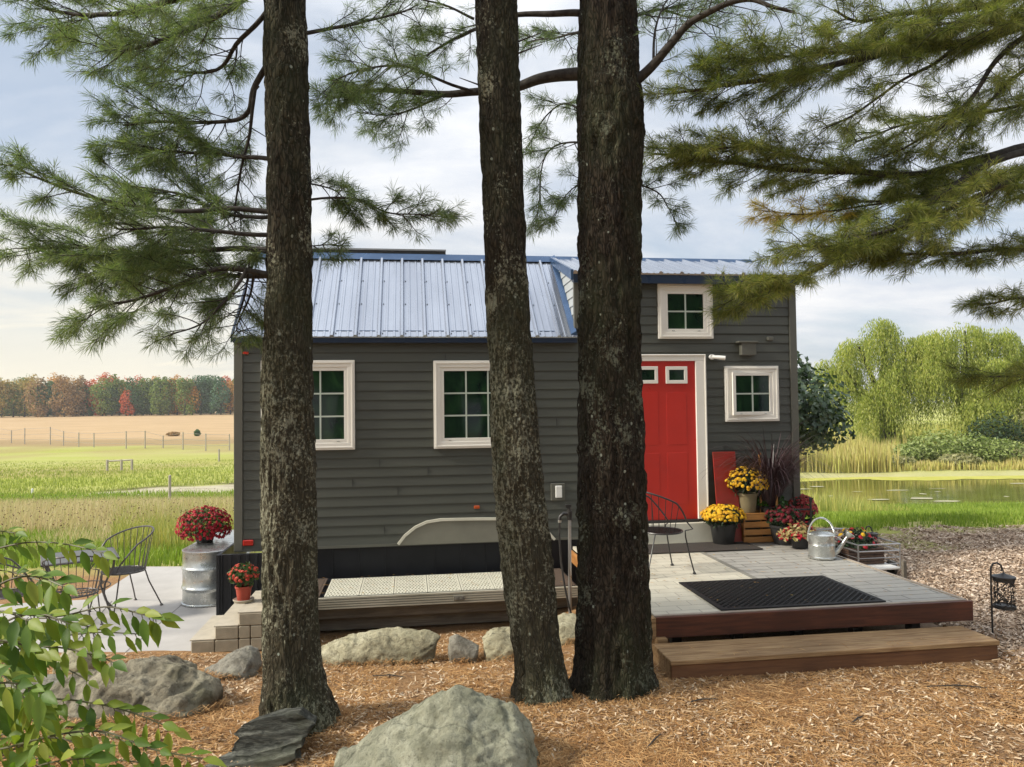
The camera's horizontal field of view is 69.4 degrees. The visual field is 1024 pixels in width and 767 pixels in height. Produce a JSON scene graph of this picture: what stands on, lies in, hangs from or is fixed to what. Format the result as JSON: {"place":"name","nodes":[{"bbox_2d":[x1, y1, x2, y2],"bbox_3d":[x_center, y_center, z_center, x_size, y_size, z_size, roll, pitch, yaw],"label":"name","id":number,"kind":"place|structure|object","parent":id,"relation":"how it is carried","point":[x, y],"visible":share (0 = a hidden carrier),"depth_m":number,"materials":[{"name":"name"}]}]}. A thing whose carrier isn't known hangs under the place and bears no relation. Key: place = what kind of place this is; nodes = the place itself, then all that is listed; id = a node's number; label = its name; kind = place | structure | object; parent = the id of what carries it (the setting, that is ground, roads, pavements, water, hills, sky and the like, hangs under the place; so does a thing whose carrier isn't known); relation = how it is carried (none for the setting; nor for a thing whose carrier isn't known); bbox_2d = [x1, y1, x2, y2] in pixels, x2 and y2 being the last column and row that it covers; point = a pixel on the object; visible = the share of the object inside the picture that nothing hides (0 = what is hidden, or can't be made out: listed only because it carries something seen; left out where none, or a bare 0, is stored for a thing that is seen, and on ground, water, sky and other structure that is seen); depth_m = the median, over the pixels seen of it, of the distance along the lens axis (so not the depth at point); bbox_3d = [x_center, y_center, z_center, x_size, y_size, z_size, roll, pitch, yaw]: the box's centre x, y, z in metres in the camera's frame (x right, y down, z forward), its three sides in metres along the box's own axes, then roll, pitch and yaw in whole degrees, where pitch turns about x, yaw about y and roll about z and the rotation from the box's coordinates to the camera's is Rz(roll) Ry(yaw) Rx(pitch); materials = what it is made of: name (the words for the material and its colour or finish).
{"place":"outdoors","nodes":[
{"label":"outdoors","id":0,"kind":"place"},
{"bbox_2d":[0,566,215,652],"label":"patio","id":1,"kind":"structure","parent":0,"point":[166,582],"depth_m":9.16,"materials":[{"name":"concrete"}]},
{"bbox_2d":[0,557,38,617],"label":"iron chair","id":2,"kind":"object","parent":1,"relation":"on","point":[16,590],"visible":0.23,"depth_m":8.18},
{"bbox_2d":[39,555,103,643],"bbox_3d":[-4.853,2.314,8.190,0.616,0.909,0.608,0,-2,-20],"label":"iron chair","id":3,"kind":"object","parent":1,"relation":"on","point":[81,595],"visible":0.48,"depth_m":8.11,"materials":[{"name":"metal"}]},
{"bbox_2d":[40,547,119,619],"bbox_3d":[-5.165,2.424,8.830,0.790,0.738,0.791,0,-2,-33],"label":"patio table","id":4,"kind":"object","parent":1,"relation":"on","point":[64,561],"visible":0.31,"depth_m":8.75,"materials":[{"name":"metal"}]},
{"bbox_2d":[87,525,162,611],"bbox_3d":[-4.823,2.311,9.231,0.666,0.982,0.657,-2,-2,30],"label":"iron chair","id":5,"kind":"object","parent":1,"relation":"on","point":[120,570],"visible":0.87,"depth_m":9.27,"materials":[{"name":"metal"}]},
{"bbox_2d":[181,530,255,607],"bbox_3d":[-3.963,2.476,10.088,0.650,0.684,1.798,-1,-2,-6],"label":"barrel","id":6,"kind":"object","parent":1,"relation":"on","point":[198,568],"visible":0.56,"depth_m":9.24,"materials":[{"name":"metal"}]},
{"bbox_2d":[175,505,232,542],"bbox_3d":[-4.154,1.889,9.985,0.747,0.501,0.736,-1,-2,0],"label":"potted mum","id":7,"kind":"object","parent":6,"relation":"on","point":[206,532],"visible":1,"depth_m":9.81,"materials":[{"name":"plant"}]},
{"bbox_2d":[190,590,262,652],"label":"block steps","id":8,"kind":"structure","parent":1,"relation":"on","point":[235,626],"depth_m":7.54,"materials":[{"name":"concrete"}]},
{"bbox_2d":[227,562,259,603],"bbox_3d":[-2.872,2.118,7.936,0.369,0.441,0.349,-1,-2,0],"label":"potted mum","id":9,"kind":"object","parent":8,"relation":"on","point":[238,574],"visible":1,"depth_m":7.86,"materials":[{"name":"plant"}]},
{"bbox_2d":[0,458,233,495],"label":"field edge grass","id":10,"kind":"structure","parent":0,"point":[54,481],"depth_m":45.20,"materials":[{"name":"plant"}]},
{"bbox_2d":[0,487,233,568],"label":"meadow grass","id":11,"kind":"structure","parent":0,"point":[165,556],"depth_m":15.03,"materials":[{"name":"plant"}]},
{"bbox_2d":[0,403,1023,766],"bbox_3d":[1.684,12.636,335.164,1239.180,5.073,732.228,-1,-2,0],"label":"ground","id":12,"kind":"structure","parent":0,"point":[214,429],"depth_m":8.52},
{"bbox_2d":[0,377,14,416],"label":"tree","id":13,"kind":"object","parent":12,"relation":"on","point":[3,387],"visible":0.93,"depth_m":244.14,"materials":[{"name":"brown plant"}]},
{"bbox_2d":[1,381,24,416],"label":"tree","id":14,"kind":"object","parent":12,"relation":"on","point":[13,412],"visible":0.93,"depth_m":245.83,"materials":[{"name":"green plant"}]},
{"bbox_2d":[7,374,37,416],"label":"tree","id":15,"kind":"object","parent":12,"relation":"on","point":[23,385],"visible":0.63,"depth_m":247.69,"materials":[{"name":"brown plant"}]},
{"bbox_2d":[21,377,49,416],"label":"tree","id":16,"kind":"object","parent":12,"relation":"on","point":[38,408],"visible":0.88,"depth_m":242.87,"materials":[{"name":"brown plant"}]},
{"bbox_2d":[5,674,65,692],"bbox_3d":[-3.785,2.489,5.819,0.918,0.380,0.529,-1,-2,0],"label":"boulder","id":17,"kind":"object","parent":12,"relation":"on","point":[49,678],"visible":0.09,"depth_m":5.79,"materials":[{"name":"grey stone"}]},
{"bbox_2d":[36,379,58,416],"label":"tree","id":18,"kind":"object","parent":12,"relation":"on","point":[49,385],"visible":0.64,"depth_m":244.63,"materials":[{"name":"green plant"}]},
{"bbox_2d":[46,375,82,416],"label":"tree","id":19,"kind":"object","parent":12,"relation":"on","point":[58,403],"visible":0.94,"depth_m":241.44,"materials":[{"name":"brown plant"}]},
{"bbox_2d":[52,646,96,674],"bbox_3d":[-3.886,2.515,6.623,0.340,0.352,0.375,-1,-2,0],"label":"boulder","id":20,"kind":"object","parent":12,"relation":"on","point":[73,656],"visible":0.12,"depth_m":6.51,"materials":[{"name":"stone"}]},
{"bbox_2d":[63,375,89,415],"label":"tree","id":21,"kind":"object","parent":12,"relation":"on","point":[79,399],"visible":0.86,"depth_m":244.32,"materials":[{"name":"brown plant"}]},
{"bbox_2d":[74,383,94,415],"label":"tree","id":22,"kind":"object","parent":12,"relation":"on","point":[89,411],"visible":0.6,"depth_m":246.16,"materials":[{"name":"green plant"}]},
{"bbox_2d":[80,379,104,415],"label":"tree","id":23,"kind":"object","parent":12,"relation":"on","point":[90,384],"visible":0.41,"depth_m":247.55,"materials":[{"name":"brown plant"}]},
{"bbox_2d":[89,377,116,415],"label":"tree","id":24,"kind":"object","parent":12,"relation":"on","point":[100,393],"visible":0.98,"depth_m":242.55,"materials":[{"name":"green plant"}]},
{"bbox_2d":[100,384,120,415],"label":"tree","id":25,"kind":"object","parent":12,"relation":"on","point":[116,391],"visible":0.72,"depth_m":245.04,"materials":[{"name":"green plant"}]},
{"bbox_2d":[0,525,226,766],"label":"leafy shrub","id":26,"kind":"object","parent":12,"relation":"on","point":[26,665],"visible":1,"depth_m":1.97,"materials":[{"name":"green plant"}]},
{"bbox_2d":[0,427,229,450],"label":"wire fence","id":27,"kind":"object","parent":12,"relation":"on","point":[162,440],"visible":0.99,"depth_m":89.53,"materials":[{"name":"wood"}]},
{"bbox_2d":[0,491,233,550],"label":"tall dry weeds","id":28,"kind":"object","parent":12,"relation":"on","point":[89,505],"visible":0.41,"depth_m":20.73,"materials":[{"name":"beige plant"}]},
{"bbox_2d":[0,488,233,529],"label":"seed heads","id":29,"kind":"object","parent":12,"relation":"on","point":[103,507],"visible":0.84,"depth_m":19.36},
{"bbox_2d":[0,382,233,415],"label":"woodland","id":30,"kind":"object","parent":12,"relation":"on","point":[124,413],"depth_m":269.95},
{"bbox_2d":[109,374,129,415],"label":"tree","id":31,"kind":"object","parent":12,"relation":"on","point":[116,382],"visible":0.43,"depth_m":246.41,"materials":[{"name":"green plant"}]},
{"bbox_2d":[119,390,135,415],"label":"tree","id":32,"kind":"object","parent":12,"relation":"on","point":[124,400],"visible":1,"depth_m":242.07,"materials":[{"name":"red plant"}]},
{"bbox_2d":[50,655,222,722],"bbox_3d":[-2.916,2.452,5.514,1.507,0.785,1.018,-1,-2,0],"label":"boulder","id":33,"kind":"object","parent":12,"relation":"on","point":[168,684],"visible":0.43,"depth_m":5.32,"materials":[{"name":"stone"}]},
{"bbox_2d":[125,376,147,415],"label":"tree","id":34,"kind":"object","parent":12,"relation":"on","point":[135,396],"visible":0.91,"depth_m":244.12,"materials":[{"name":"green plant"}]},
{"bbox_2d":[131,378,152,414],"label":"tree","id":35,"kind":"object","parent":12,"relation":"on","point":[144,385],"visible":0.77,"depth_m":245.83,"materials":[{"name":"green plant"}]},
{"bbox_2d":[147,376,174,414],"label":"tree","id":36,"kind":"object","parent":12,"relation":"on","point":[155,401],"visible":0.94,"depth_m":242.78,"materials":[{"name":"green plant"}]},
{"bbox_2d":[156,377,178,414],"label":"tree","id":37,"kind":"object","parent":12,"relation":"on","point":[172,400],"visible":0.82,"depth_m":244.67,"materials":[{"name":"green plant"}]},
{"bbox_2d":[106,498,233,555],"bbox_3d":[-8.318,3.394,18.873,4.014,1.508,13.130,0,-2,-26],"label":"goldenrod patch","id":38,"kind":"object","parent":12,"relation":"on","point":[162,528],"visible":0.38,"depth_m":14.68,"materials":[{"name":"plant"}]},
{"bbox_2d":[168,378,186,414],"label":"tree","id":39,"kind":"object","parent":12,"relation":"on","point":[176,411],"visible":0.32,"depth_m":246.33,"materials":[{"name":"green plant"}]},
{"bbox_2d":[174,378,195,414],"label":"tree","id":40,"kind":"object","parent":12,"relation":"on","point":[184,385],"visible":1,"depth_m":241.68,"materials":[{"name":"green plant"}]},
{"bbox_2d":[183,382,201,414],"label":"tree","id":41,"kind":"object","parent":12,"relation":"on","point":[195,389],"visible":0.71,"depth_m":243.93,"materials":[{"name":"brown plant"}]},
{"bbox_2d":[190,375,212,414],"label":"tree","id":42,"kind":"object","parent":12,"relation":"on","point":[201,408],"visible":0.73,"depth_m":246.10,"materials":[{"name":"green plant"}]},
{"bbox_2d":[198,375,221,413],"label":"tree","id":43,"kind":"object","parent":12,"relation":"on","point":[210,384],"visible":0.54,"depth_m":246.90,"materials":[{"name":"green plant"}]},
{"bbox_2d":[209,376,231,414],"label":"tree","id":44,"kind":"object","parent":12,"relation":"on","point":[215,404],"visible":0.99,"depth_m":242.56,"materials":[{"name":"green plant"}]},
{"bbox_2d":[220,380,233,413],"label":"tree","id":45,"kind":"object","parent":12,"relation":"on","point":[232,398],"visible":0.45,"depth_m":244.87,"materials":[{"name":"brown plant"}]},
{"bbox_2d":[204,645,261,679],"bbox_3d":[-2.462,2.518,6.527,0.510,0.384,0.525,-1,-2,0],"label":"boulder","id":46,"kind":"object","parent":12,"relation":"on","point":[246,660],"visible":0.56,"depth_m":6.38,"materials":[{"name":"grey stone"}]},
{"bbox_2d":[0,0,475,738],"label":"pine tree","id":47,"kind":"object","parent":12,"relation":"on","point":[292,670],"visible":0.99,"depth_m":5.08,"materials":[{"name":"green plant"}]},
{"bbox_2d":[204,707,316,766],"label":"slate rock","id":48,"kind":"object","parent":12,"relation":"on","point":[277,738],"visible":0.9,"depth_m":4.57,"materials":[{"name":"stone"}]},
{"bbox_2d":[22,637,671,766],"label":"banked needles","id":49,"kind":"object","parent":12,"relation":"on","point":[342,711],"visible":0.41,"depth_m":5.29,"materials":[{"name":"plant"}]},
{"bbox_2d":[321,627,439,666],"bbox_3d":[-1.231,2.516,6.875,1.139,0.501,0.363,-1,-2,0],"label":"boulder","id":50,"kind":"object","parent":12,"relation":"on","point":[398,644],"visible":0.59,"depth_m":6.76,"materials":[{"name":"stone"}]},
{"bbox_2d":[259,568,577,630],"bbox_3d":[-1.094,2.637,8.679,3.660,0.604,1.067,0,-2,-8],"label":"landing","id":51,"kind":"object","parent":12,"relation":"on","point":[444,599],"visible":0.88,"depth_m":8.39,"materials":[{"name":"wood"}]},
{"bbox_2d":[334,684,539,766],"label":"boulder","id":52,"kind":"object","parent":12,"relation":"on","point":[457,725],"visible":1,"depth_m":4.25,"materials":[{"name":"stone"}]},
{"bbox_2d":[448,634,478,662],"bbox_3d":[-0.452,2.482,6.874,0.291,0.301,0.215,-1,-2,0],"label":"boulder","id":53,"kind":"object","parent":12,"relation":"on","point":[459,647],"visible":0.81,"depth_m":6.79,"materials":[{"name":"grey stone"}]},
{"bbox_2d":[482,627,513,661],"bbox_3d":[-0.047,2.506,6.983,0.469,0.440,0.379,-1,-2,0],"label":"boulder","id":54,"kind":"object","parent":12,"relation":"on","point":[497,641],"visible":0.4,"depth_m":6.85,"materials":[{"name":"stone"}]},
{"bbox_2d":[216,247,800,614],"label":"tiny house","id":55,"kind":"structure","parent":12,"relation":"on","point":[401,408],"depth_m":9.50,"materials":[{"name":"paint"}]},
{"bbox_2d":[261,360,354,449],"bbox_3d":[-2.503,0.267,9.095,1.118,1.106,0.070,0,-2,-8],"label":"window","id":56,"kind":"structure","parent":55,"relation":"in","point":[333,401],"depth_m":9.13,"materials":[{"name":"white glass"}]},
{"bbox_2d":[433,360,490,448],"bbox_3d":[-0.442,0.262,9.384,1.098,1.107,0.070,0,-2,-8],"label":"window","id":57,"kind":"structure","parent":55,"relation":"in","point":[462,393],"depth_m":9.35,"materials":[{"name":"white glass"}]},
{"bbox_2d":[641,361,697,519],"bbox_3d":[1.978,0.744,9.712,0.917,2.078,0.060,0,-2,-8],"label":"door","id":58,"kind":"structure","parent":55,"relation":"in","point":[668,389],"depth_m":9.71,"materials":[{"name":"red wood"}]},
{"bbox_2d":[657,284,713,338],"bbox_3d":[2.298,-0.955,9.809,0.753,0.725,0.070,0,-2,-8],"label":"window","id":59,"kind":"structure","parent":55,"relation":"in","point":[680,307],"depth_m":9.80,"materials":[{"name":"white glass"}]},
{"bbox_2d":[724,366,779,421],"bbox_3d":[3.208,0.136,9.884,0.754,0.741,0.100,0,-2,-8],"label":"window","id":60,"kind":"structure","parent":55,"relation":"in","point":[753,395],"depth_m":9.87,"materials":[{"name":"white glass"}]},
{"bbox_2d":[0,612,1023,766],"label":"wood chips","id":61,"kind":"object","parent":12,"relation":"on","point":[662,732],"visible":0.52,"depth_m":5.05,"materials":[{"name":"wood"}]},
{"bbox_2d":[459,0,573,707],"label":"pine tree","id":62,"kind":"object","parent":12,"relation":"on","point":[528,576],"visible":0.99,"depth_m":5.42,"materials":[{"name":"brown plant"}]},
{"bbox_2d":[308,0,813,704],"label":"pine tree","id":63,"kind":"object","parent":12,"relation":"on","point":[612,650],"visible":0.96,"depth_m":5.56,"materials":[{"name":"green plant"}]},
{"bbox_2d":[558,504,571,613],"bbox_3d":[0.553,1.941,7.586,0.151,1.391,0.065,-1,-2,0],"label":"yard hydrant","id":64,"kind":"object","parent":12,"relation":"on","point":[568,513],"visible":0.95,"depth_m":7.58,"materials":[{"name":"metal"}]},
{"bbox_2d":[558,523,571,612],"bbox_3d":[0.546,1.896,7.546,0.142,0.953,0.036,-1,-2,22],"label":"garden hose","id":65,"kind":"object","parent":64,"relation":"hanging from","point":[562,568],"visible":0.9,"depth_m":7.55,"materials":[{"name":"black rubber"}]},
{"bbox_2d":[558,613,575,645],"bbox_3d":[0.603,2.524,7.278,0.378,0.536,0.446,-1,-2,0],"label":"boulder","id":66,"kind":"object","parent":12,"relation":"on","point":[566,621],"visible":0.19,"depth_m":7.15,"materials":[{"name":"stone"}]},
{"bbox_2d":[571,542,972,642],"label":"deck","id":67,"kind":"structure","parent":12,"relation":"on","point":[674,619],"depth_m":6.79,"materials":[{"name":"beige tile"}]},
{"bbox_2d":[646,492,695,573],"bbox_3d":[1.590,1.577,7.998,0.608,0.909,0.616,0,-2,-18],"label":"iron chair","id":68,"kind":"object","parent":67,"relation":"on","point":[659,530],"visible":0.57,"depth_m":7.84,"materials":[{"name":"black metal"}]},
{"bbox_2d":[648,541,762,553],"bbox_3d":[2.190,2.055,9.268,1.756,0.012,0.550,0,-2,-8],"label":"door mat","id":69,"kind":"object","parent":67,"relation":"on","point":[693,547],"depth_m":9.22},
{"bbox_2d":[700,504,746,544],"bbox_3d":[2.719,1.803,9.512,0.583,0.520,0.570,-1,-2,0],"label":"potted mum","id":70,"kind":"object","parent":69,"relation":"on","point":[722,533],"visible":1,"depth_m":9.38,"materials":[{"name":"plant"}]},
{"bbox_2d":[712,451,741,541],"bbox_3d":[2.815,1.483,9.673,0.313,1.168,0.177,0,-2,-8],"label":"red board","id":71,"kind":"object","parent":69,"relation":"on","point":[724,495],"visible":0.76,"depth_m":9.69,"materials":[{"name":"wood"}]},
{"bbox_2d":[741,510,787,542],"bbox_3d":[3.274,1.875,9.754,0.616,0.378,0.336,0,-2,-8],"label":"wooden crate","id":72,"kind":"object","parent":67,"relation":"on","point":[752,536],"visible":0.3,"depth_m":9.57,"materials":[{"name":"brown wood"}]},
{"bbox_2d":[725,466,768,512],"bbox_3d":[3.090,1.382,9.697,0.611,0.604,0.588,-1,-2,0],"label":"potted mum","id":73,"kind":"object","parent":72,"relation":"on","point":[747,501],"visible":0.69,"depth_m":9.58,"materials":[{"name":"plant"}]},
{"bbox_2d":[703,420,853,540],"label":"fountain grass","id":74,"kind":"object","parent":67,"relation":"on","point":[778,474],"depth_m":9.52,"materials":[{"name":"purple plant"}]},
{"bbox_2d":[679,575,885,610],"bbox_3d":[2.519,1.981,7.044,1.559,0.012,1.026,0,-2,-8],"label":"rubber mat","id":75,"kind":"object","parent":67,"relation":"on","point":[782,592],"visible":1,"depth_m":6.97,"materials":[{"name":"rubber"}]},
{"bbox_2d":[764,505,804,544],"bbox_3d":[3.500,1.807,9.496,0.492,0.492,0.510,-1,-2,0],"label":"potted mum","id":76,"kind":"object","parent":67,"relation":"on","point":[785,519],"visible":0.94,"depth_m":9.39,"materials":[{"name":"plant"}]},
{"bbox_2d":[776,520,816,548],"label":"potted flowers","id":77,"kind":"object","parent":67,"relation":"on","point":[798,537],"visible":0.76,"depth_m":9.15,"materials":[{"name":"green plant"}]},
{"bbox_2d":[787,493,817,525],"bbox_3d":[3.898,1.767,10.003,0.476,0.595,0.476,-1,-2,0],"label":"potted mum","id":78,"kind":"object","parent":67,"relation":"on","point":[803,502],"visible":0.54,"depth_m":9.86,"materials":[{"name":"plant"}]},
{"bbox_2d":[807,517,854,559],"bbox_3d":[3.694,1.787,8.572,0.515,0.470,0.308,-1,-2,20],"label":"watering can","id":79,"kind":"object","parent":67,"relation":"on","point":[821,545],"visible":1,"depth_m":8.50,"materials":[{"name":"metal"}]},
{"bbox_2d":[652,624,999,679],"bbox_3d":[2.599,2.282,6.235,2.843,0.310,0.612,0,-2,-8],"label":"deck step","id":80,"kind":"object","parent":12,"relation":"on","point":[702,659],"visible":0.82,"depth_m":6.02,"materials":[{"name":"brown wood"}]},
{"bbox_2d":[797,350,855,454],"bbox_3d":[4.967,0.903,13.202,2.100,3.950,1.945,0,-2,-32],"label":"tree","id":81,"kind":"object","parent":12,"relation":"on","point":[823,417],"visible":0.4,"depth_m":12.70,"materials":[{"name":"green plant"}]},
{"bbox_2d":[636,0,1023,404],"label":"pine tree","id":82,"kind":"object","parent":12,"relation":"on","point":[874,246],"visible":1,"depth_m":5.88,"materials":[{"name":"green plant"}]},
{"bbox_2d":[800,487,913,511],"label":"bank weeds","id":83,"kind":"object","parent":12,"relation":"on","point":[847,503],"visible":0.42,"depth_m":20.21,"materials":[{"name":"plant"}]},
{"bbox_2d":[817,528,906,577],"bbox_3d":[4.399,2.184,9.542,0.620,0.430,1.220,0,-2,-8],"label":"garden cart","id":84,"kind":"object","parent":12,"relation":"on","point":[890,566],"visible":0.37,"depth_m":9.03,"materials":[{"name":"metal"}]},
{"bbox_2d":[835,527,884,563],"bbox_3d":[4.385,2.038,9.398,0.554,0.436,0.477,0,-2,-8],"label":"flower box","id":85,"kind":"object","parent":84,"relation":"in","point":[860,537],"visible":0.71,"depth_m":9.22,"materials":[{"name":"brown wood"}]},
{"bbox_2d":[807,317,958,444],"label":"willow","id":86,"kind":"object","parent":12,"relation":"on","point":[881,398],"visible":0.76,"depth_m":45.77,"materials":[{"name":"green plant"}]},
{"bbox_2d":[886,454,916,465],"bbox_3d":[19.614,4.104,37.723,2.082,1.016,1.586,-1,-2,0],"label":"shrub","id":87,"kind":"object","parent":12,"relation":"on","point":[904,459],"visible":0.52,"depth_m":37.22,"materials":[{"name":"green plant"}]},
{"bbox_2d":[800,429,1023,472],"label":"reeds","id":88,"kind":"object","parent":12,"relation":"on","point":[869,457],"visible":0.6,"depth_m":36.80,"materials":[{"name":"yellow plant"}]},
{"bbox_2d":[890,441,936,461],"bbox_3d":[21.036,3.790,38.899,2.382,1.606,1.776,-1,-2,0],"label":"shrub","id":89,"kind":"object","parent":12,"relation":"on","point":[907,450],"visible":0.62,"depth_m":38.42,"materials":[{"name":"green plant"}]},
{"bbox_2d":[805,500,1023,531],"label":"pond bank grass","id":90,"kind":"structure","parent":12,"relation":"on","point":[966,514],"depth_m":14.24,"materials":[{"name":"plant"}]},
{"bbox_2d":[807,420,1023,449],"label":"meadow weeds","id":91,"kind":"object","parent":12,"relation":"on","point":[937,427],"visible":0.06,"depth_m":56.40,"materials":[{"name":"plant"}]},
{"bbox_2d":[815,524,1023,675],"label":"gravel chips","id":92,"kind":"object","parent":12,"relation":"on","point":[1010,619],"visible":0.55,"depth_m":9.54,"materials":[{"name":"gravel"}]},
{"bbox_2d":[903,429,977,461],"bbox_3d":[22.603,3.462,39.011,3.731,2.221,2.738,-1,-2,0],"label":"shrub","id":93,"kind":"object","parent":12,"relation":"on","point":[941,447],"visible":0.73,"depth_m":38.52,"materials":[{"name":"green plant"}]},
{"bbox_2d":[893,322,1023,444],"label":"willow","id":94,"kind":"object","parent":12,"relation":"on","point":[969,407],"visible":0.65,"depth_m":44.54,"materials":[{"name":"green plant"}]},
{"bbox_2d":[936,452,982,467],"bbox_3d":[22.657,4.009,37.519,2.339,1.066,1.728,-1,-2,0],"label":"shrub","id":95,"kind":"object","parent":12,"relation":"on","point":[960,458],"visible":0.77,"depth_m":37.05,"materials":[{"name":"green plant"}]},
{"bbox_2d":[953,432,1001,460],"bbox_3d":[24.459,3.549,38.900,2.808,2.079,2.014,-1,-2,0],"label":"shrub","id":96,"kind":"object","parent":12,"relation":"on","point":[975,444],"visible":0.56,"depth_m":38.39,"materials":[{"name":"green plant"}]},
{"bbox_2d":[966,408,1023,445],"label":"shrub","id":97,"kind":"object","parent":12,"relation":"on","point":[1006,431],"visible":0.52,"depth_m":41.12,"materials":[{"name":"green plant"}]},
{"bbox_2d":[975,437,1023,463],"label":"shrub","id":98,"kind":"object","parent":12,"relation":"on","point":[1004,448],"visible":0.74,"depth_m":37.99,"materials":[{"name":"green plant"}]},
{"bbox_2d":[990,562,1016,633],"bbox_3d":[4.511,2.016,6.774,0.196,0.760,0.196,1,-3,-45],"label":"hook lantern","id":99,"kind":"object","parent":12,"relation":"on","point":[1005,578],"visible":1,"depth_m":6.76,"materials":[{"name":"black metal"}]},
{"bbox_2d":[0,0,1023,403],"label":"sky","id":100,"kind":"structure","parent":0,"point":[38,109],"materials":[{"name":"white"}]},
{"bbox_2d":[800,479,1023,504],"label":"water","id":101,"kind":"structure","parent":0,"point":[958,491],"depth_m":30.40,"materials":[{"name":"liquid"}]},
{"bbox_2d":[800,475,1023,481],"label":"algae","id":102,"kind":"object","parent":101,"relation":"on","point":[933,478],"visible":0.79,"depth_m":35.02,"materials":[{"name":"plant"}]},
{"bbox_2d":[810,483,1023,502],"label":"floating scum","id":103,"kind":"object","parent":101,"relation":"on","point":[922,493],"visible":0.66,"depth_m":27.65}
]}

